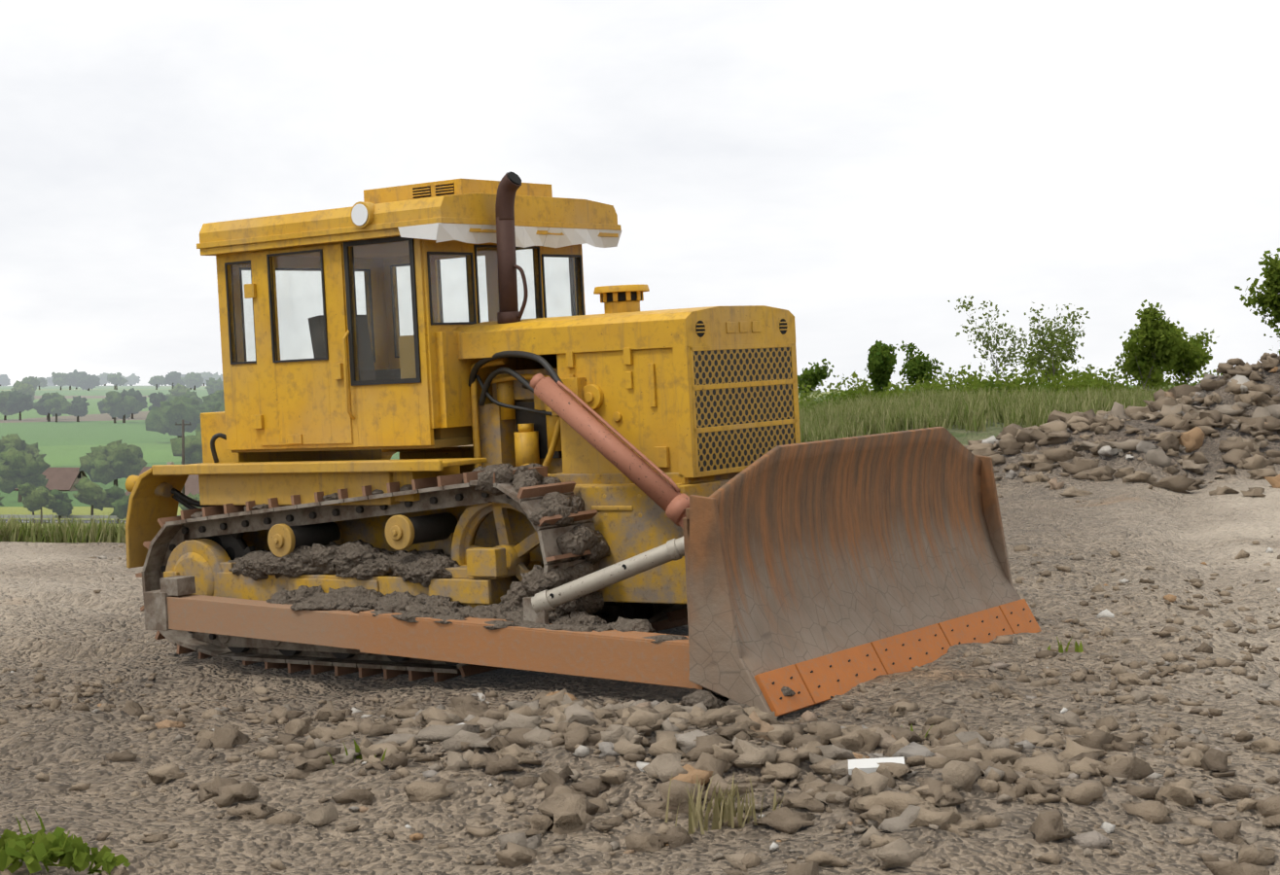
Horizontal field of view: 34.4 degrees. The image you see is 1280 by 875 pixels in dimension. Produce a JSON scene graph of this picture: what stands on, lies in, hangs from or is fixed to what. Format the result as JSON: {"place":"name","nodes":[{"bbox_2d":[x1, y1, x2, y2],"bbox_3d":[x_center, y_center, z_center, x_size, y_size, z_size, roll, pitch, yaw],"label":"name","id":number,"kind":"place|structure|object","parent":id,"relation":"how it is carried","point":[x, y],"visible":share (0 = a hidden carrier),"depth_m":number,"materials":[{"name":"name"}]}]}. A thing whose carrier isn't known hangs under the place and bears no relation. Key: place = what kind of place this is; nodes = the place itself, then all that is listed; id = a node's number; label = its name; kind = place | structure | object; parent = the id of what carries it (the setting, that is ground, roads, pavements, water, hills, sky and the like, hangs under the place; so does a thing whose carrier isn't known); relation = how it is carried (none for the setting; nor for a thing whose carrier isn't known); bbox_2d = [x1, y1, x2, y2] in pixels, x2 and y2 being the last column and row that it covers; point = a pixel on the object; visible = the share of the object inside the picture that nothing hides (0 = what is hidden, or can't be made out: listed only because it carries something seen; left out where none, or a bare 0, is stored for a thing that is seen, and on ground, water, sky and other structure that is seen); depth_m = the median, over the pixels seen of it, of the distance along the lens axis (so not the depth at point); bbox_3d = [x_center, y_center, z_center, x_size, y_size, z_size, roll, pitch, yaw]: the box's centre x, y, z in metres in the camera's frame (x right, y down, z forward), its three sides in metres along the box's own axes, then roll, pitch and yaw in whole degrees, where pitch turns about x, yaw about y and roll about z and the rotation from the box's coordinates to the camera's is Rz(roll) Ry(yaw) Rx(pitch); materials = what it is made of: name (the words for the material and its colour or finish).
{"place":"outdoors","nodes":[
{"label":"outdoors","id":0,"kind":"place"},
{"bbox_2d":[0,519,126,524],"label":"valley road","id":1,"kind":"structure","parent":0,"point":[87,521],"depth_m":187.99,"materials":[{"name":"grey asphalt"}]},
{"bbox_2d":[0,363,1279,874],"bbox_3d":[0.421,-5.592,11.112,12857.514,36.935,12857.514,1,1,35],"label":"ground","id":2,"kind":"structure","parent":0,"point":[47,589],"depth_m":10.40,"materials":[{"name":"grey gravel"}]},
{"bbox_2d":[0,467,87,491],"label":"valley barn","id":3,"kind":"structure","parent":2,"relation":"on","point":[63,479],"depth_m":275.59,"materials":[{"name":"tile"}]},
{"bbox_2d":[0,826,130,874],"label":"weed leaves","id":4,"kind":"object","parent":2,"relation":"on","point":[49,849],"visible":1,"depth_m":7.43,"materials":[{"name":"green plant"}]},
{"bbox_2d":[0,514,179,524],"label":"guard rail","id":5,"kind":"object","parent":2,"relation":"on","point":[30,516],"visible":0.17,"depth_m":181.77,"materials":[{"name":"metal"}]},
{"bbox_2d":[0,369,204,524],"bbox_3d":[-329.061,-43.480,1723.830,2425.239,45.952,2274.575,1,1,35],"label":"trees","id":6,"kind":"object","parent":2,"relation":"on","point":[20,402],"materials":[{"name":"green plant"}]},
{"bbox_2d":[0,380,223,512],"bbox_3d":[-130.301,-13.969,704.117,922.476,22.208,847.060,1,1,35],"label":"tree foliage","id":7,"kind":"object","parent":6,"relation":"on","point":[24,466],"visible":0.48,"depth_m":260.85,"materials":[{"name":"green plant"}]},
{"bbox_2d":[0,371,224,519],"bbox_3d":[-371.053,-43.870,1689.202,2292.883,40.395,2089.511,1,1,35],"label":"tree foliage","id":8,"kind":"object","parent":2,"relation":"on","point":[188,407],"visible":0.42,"depth_m":635.07,"materials":[{"name":"green plant"}]},
{"bbox_2d":[125,462,199,496],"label":"valley house","id":9,"kind":"structure","parent":2,"relation":"on","point":[192,484],"depth_m":249.21,"materials":[{"name":"tile"}]},
{"bbox_2d":[175,420,191,510],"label":"utility pole","id":10,"kind":"object","parent":2,"relation":"on","point":[183,424],"visible":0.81,"depth_m":201.27,"materials":[{"name":"brown wood"}]},
{"bbox_2d":[14,637,1083,834],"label":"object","id":11,"kind":"object","parent":2,"relation":"on","point":[1078,649],"visible":0.65,"depth_m":8.95,"materials":[{"name":"green plant"}]},
{"bbox_2d":[125,171,1041,716],"bbox_3d":[-0.695,-0.098,13.090,5.373,3.090,3.345,-1,3,35],"label":"bulldozer","id":12,"kind":"object","parent":2,"relation":"on","point":[618,486],"visible":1,"depth_m":12.38,"materials":[{"name":"metal"}]},
{"bbox_2d":[0,384,1174,543],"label":"bank grass","id":13,"kind":"structure","parent":2,"relation":"on","point":[861,416],"depth_m":37.88,"materials":[{"name":"green plant"}]},
{"bbox_2d":[0,353,1279,874],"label":"stones","id":14,"kind":"object","parent":2,"relation":"on","point":[961,756],"visible":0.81,"depth_m":8.71,"materials":[{"name":"grey stone"}]},
{"bbox_2d":[664,771,785,835],"bbox_3d":[0.299,1.360,7.766,0.397,0.194,0.424,0,1,-19],"label":"dry tuft","id":15,"kind":"object","parent":2,"relation":"on","point":[726,812],"visible":0.96,"depth_m":7.69,"materials":[{"name":"plant"}]},
{"bbox_2d":[797,358,835,399],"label":"bush","id":16,"kind":"object","parent":2,"relation":"on","point":[812,376],"visible":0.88,"depth_m":57.47,"materials":[{"name":"green plant"}]},
{"bbox_2d":[848,756,904,775],"bbox_3d":[0.923,1.282,8.060,0.222,0.054,0.132,0,1,5],"label":"pale slab","id":17,"kind":"object","parent":2,"relation":"on","point":[869,765],"depth_m":8.06,"materials":[{"name":"stone"}]},
{"bbox_2d":[864,339,896,393],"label":"bush","id":18,"kind":"object","parent":2,"relation":"on","point":[881,360],"visible":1,"depth_m":49.40,"materials":[{"name":"green plant"}]},
{"bbox_2d":[895,340,943,386],"bbox_3d":[7.426,-1.651,54.263,1.317,1.853,1.114,0,1,-6],"label":"bush","id":19,"kind":"object","parent":2,"relation":"on","point":[915,367],"visible":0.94,"depth_m":54.11,"materials":[{"name":"green plant"}]},
{"bbox_2d":[947,295,1037,384],"bbox_3d":[8.134,-1.949,48.412,2.516,2.712,1.268,0,1,-22],"label":"bush","id":20,"kind":"object","parent":2,"relation":"on","point":[995,346],"visible":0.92,"depth_m":48.44,"materials":[{"name":"green plant"}]},
{"bbox_2d":[815,379,1196,410],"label":"shrub leaves","id":21,"kind":"object","parent":2,"relation":"on","point":[989,383],"visible":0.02,"depth_m":47.44,"materials":[{"name":"green plant"}]},
{"bbox_2d":[797,361,1222,413],"bbox_3d":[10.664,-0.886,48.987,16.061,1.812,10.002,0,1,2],"label":"shrub leaves","id":22,"kind":"object","parent":2,"relation":"on","point":[1084,380],"visible":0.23,"depth_m":47.01,"materials":[{"name":"green plant"}]},
{"bbox_2d":[1010,324,1084,383],"bbox_3d":[11.276,-1.924,56.499,2.059,2.326,1.352,-1,1,-34],"label":"bush","id":23,"kind":"object","parent":2,"relation":"on","point":[1064,359],"visible":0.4,"depth_m":56.35,"materials":[{"name":"green plant"}]},
{"bbox_2d":[1013,302,1090,381],"bbox_3d":[9.969,-1.924,49.344,2.005,2.645,1.383,3,3,67],"label":"bush","id":24,"kind":"object","parent":2,"relation":"on","point":[1061,330],"visible":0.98,"depth_m":49.47,"materials":[{"name":"green plant"}]},
{"bbox_2d":[1130,352,1164,391],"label":"bush","id":25,"kind":"object","parent":2,"relation":"on","point":[1155,381],"visible":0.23,"depth_m":51.74,"materials":[{"name":"green plant"}]},
{"bbox_2d":[1114,299,1183,389],"bbox_3d":[11.749,-1.877,47.430,1.720,2.604,1.568,0,1,-3],"label":"bush","id":26,"kind":"object","parent":2,"relation":"on","point":[1152,339],"visible":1,"depth_m":47.18,"materials":[{"name":"green plant"}]},
{"bbox_2d":[1165,320,1212,386],"bbox_3d":[13.219,-1.733,50.260,1.487,2.209,2.171,1,1,35],"label":"bush","id":27,"kind":"object","parent":2,"relation":"on","point":[1191,358],"visible":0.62,"depth_m":50.15,"materials":[{"name":"green plant"}]},
{"bbox_2d":[1169,328,1218,384],"bbox_3d":[14.456,-1.821,55.254,1.975,2.199,1.481,0,1,-6],"label":"bush","id":28,"kind":"object","parent":2,"relation":"on","point":[1200,339],"visible":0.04,"depth_m":54.98,"materials":[{"name":"green plant"}]},
{"bbox_2d":[1234,248,1279,355],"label":"bush","id":29,"kind":"object","parent":2,"relation":"on","point":[1268,301],"visible":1,"depth_m":45.91,"materials":[{"name":"green plant"}]},
{"bbox_2d":[0,0,1279,391],"label":"sky","id":30,"kind":"structure","parent":0,"point":[856,169],"materials":[{"name":"white"}]}
]}

